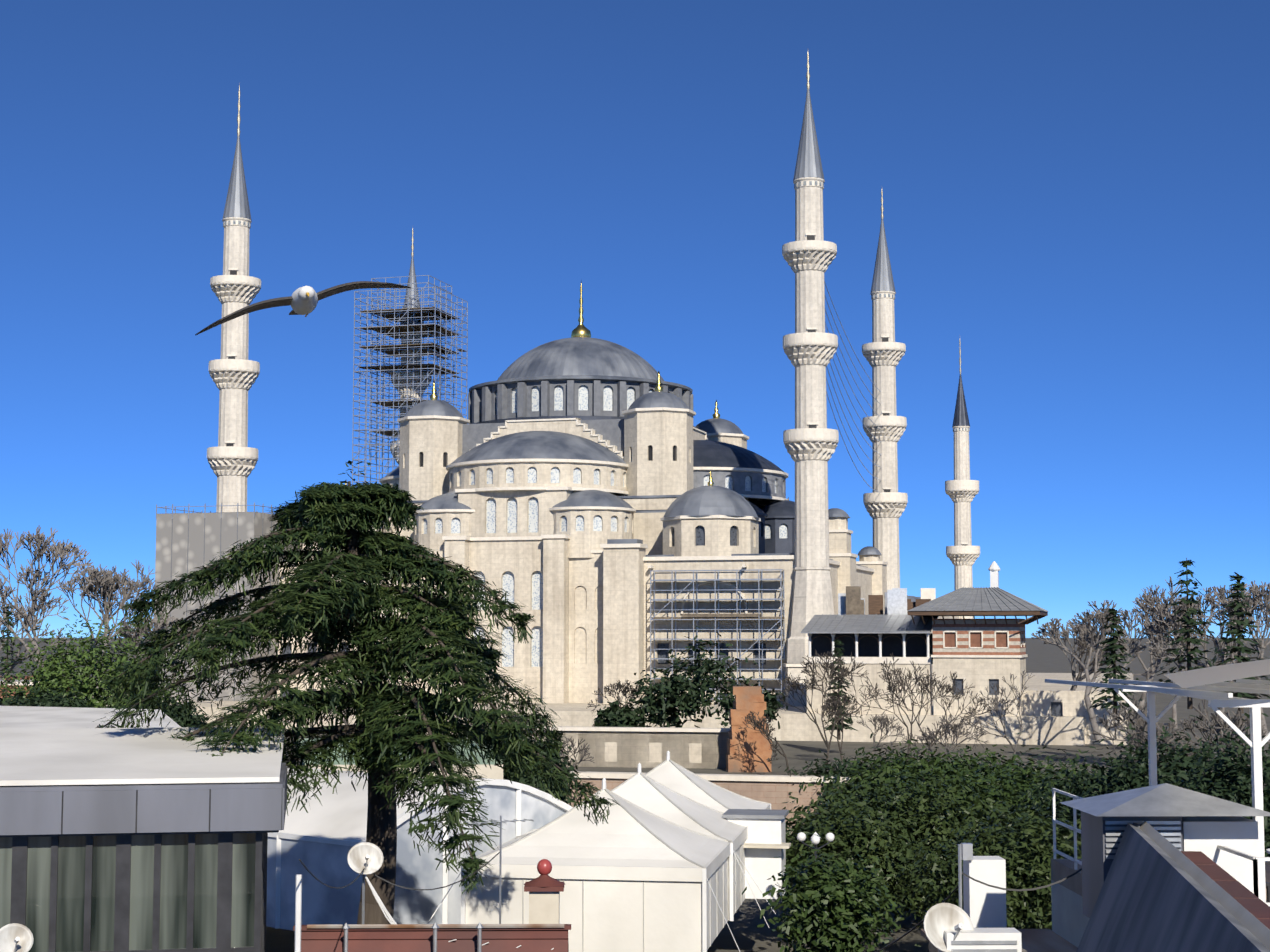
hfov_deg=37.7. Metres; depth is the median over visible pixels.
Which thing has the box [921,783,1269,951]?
rooftop structures
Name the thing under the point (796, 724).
wall
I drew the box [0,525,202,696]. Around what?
bare trees
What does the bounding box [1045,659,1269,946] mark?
pergola terrace
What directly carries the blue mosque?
on the ground
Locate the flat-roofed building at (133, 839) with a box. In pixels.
[0,726,301,951]
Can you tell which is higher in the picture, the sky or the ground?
the sky
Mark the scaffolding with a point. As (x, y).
(438, 331)
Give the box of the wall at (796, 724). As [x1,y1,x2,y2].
[85,673,1133,745]
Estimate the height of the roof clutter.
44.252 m
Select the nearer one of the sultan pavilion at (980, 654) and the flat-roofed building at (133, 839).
the flat-roofed building at (133, 839)
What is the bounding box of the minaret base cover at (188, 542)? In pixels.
[154,502,298,700]
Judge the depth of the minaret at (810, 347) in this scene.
187.87 m
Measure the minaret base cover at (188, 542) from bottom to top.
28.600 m
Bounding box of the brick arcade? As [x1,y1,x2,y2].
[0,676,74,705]
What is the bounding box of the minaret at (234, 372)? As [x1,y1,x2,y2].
[207,82,260,511]
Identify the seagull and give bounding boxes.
[195,281,410,335]
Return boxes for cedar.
[93,461,619,923]
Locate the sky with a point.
(1076, 193)
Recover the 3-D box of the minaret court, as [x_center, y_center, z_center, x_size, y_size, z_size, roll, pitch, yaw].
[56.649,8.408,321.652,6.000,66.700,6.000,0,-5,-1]
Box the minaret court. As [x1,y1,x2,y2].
[945,339,979,618]
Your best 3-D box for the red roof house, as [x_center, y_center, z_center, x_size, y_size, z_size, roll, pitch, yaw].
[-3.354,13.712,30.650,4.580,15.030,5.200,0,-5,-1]
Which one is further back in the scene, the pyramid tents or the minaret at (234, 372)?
the minaret at (234, 372)
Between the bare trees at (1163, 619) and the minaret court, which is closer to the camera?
the bare trees at (1163, 619)
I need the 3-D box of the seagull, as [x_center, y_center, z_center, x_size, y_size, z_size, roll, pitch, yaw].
[-2.224,-1.131,12.508,1.465,0.249,0.760,-7,-6,-15]
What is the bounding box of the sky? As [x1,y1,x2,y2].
[0,0,1269,637]
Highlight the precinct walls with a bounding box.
[349,686,856,832]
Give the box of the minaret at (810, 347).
[782,52,838,706]
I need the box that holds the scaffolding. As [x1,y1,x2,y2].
[352,275,784,704]
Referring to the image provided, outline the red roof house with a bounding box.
[293,842,570,951]
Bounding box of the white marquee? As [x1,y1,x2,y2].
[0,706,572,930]
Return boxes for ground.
[0,638,1269,951]
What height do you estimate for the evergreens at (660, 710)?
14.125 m
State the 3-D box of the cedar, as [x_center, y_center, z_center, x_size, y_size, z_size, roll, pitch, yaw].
[-6.260,5.299,36.401,10.700,11.264,10.116,-3,-6,29]
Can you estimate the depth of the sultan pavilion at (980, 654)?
165.31 m
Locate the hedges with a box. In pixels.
[0,676,1269,951]
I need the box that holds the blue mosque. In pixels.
[277,282,958,704]
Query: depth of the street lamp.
50.87 m
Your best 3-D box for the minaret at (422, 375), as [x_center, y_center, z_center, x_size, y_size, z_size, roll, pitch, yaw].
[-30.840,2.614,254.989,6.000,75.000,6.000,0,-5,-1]
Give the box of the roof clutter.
[299,281,1081,951]
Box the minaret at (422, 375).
[390,228,431,463]
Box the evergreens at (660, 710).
[592,558,1269,739]
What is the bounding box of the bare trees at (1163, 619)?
[309,576,1269,786]
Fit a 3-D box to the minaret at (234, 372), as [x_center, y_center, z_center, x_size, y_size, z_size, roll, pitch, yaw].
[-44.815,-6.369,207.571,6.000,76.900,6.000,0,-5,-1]
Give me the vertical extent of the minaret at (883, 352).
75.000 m
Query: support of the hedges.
on the ground
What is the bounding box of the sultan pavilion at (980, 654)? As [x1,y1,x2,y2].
[801,561,1127,744]
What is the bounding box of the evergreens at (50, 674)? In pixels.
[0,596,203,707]
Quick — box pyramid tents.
[427,751,790,951]
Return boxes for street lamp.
[797,832,834,881]
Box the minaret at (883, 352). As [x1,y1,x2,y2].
[862,190,907,589]

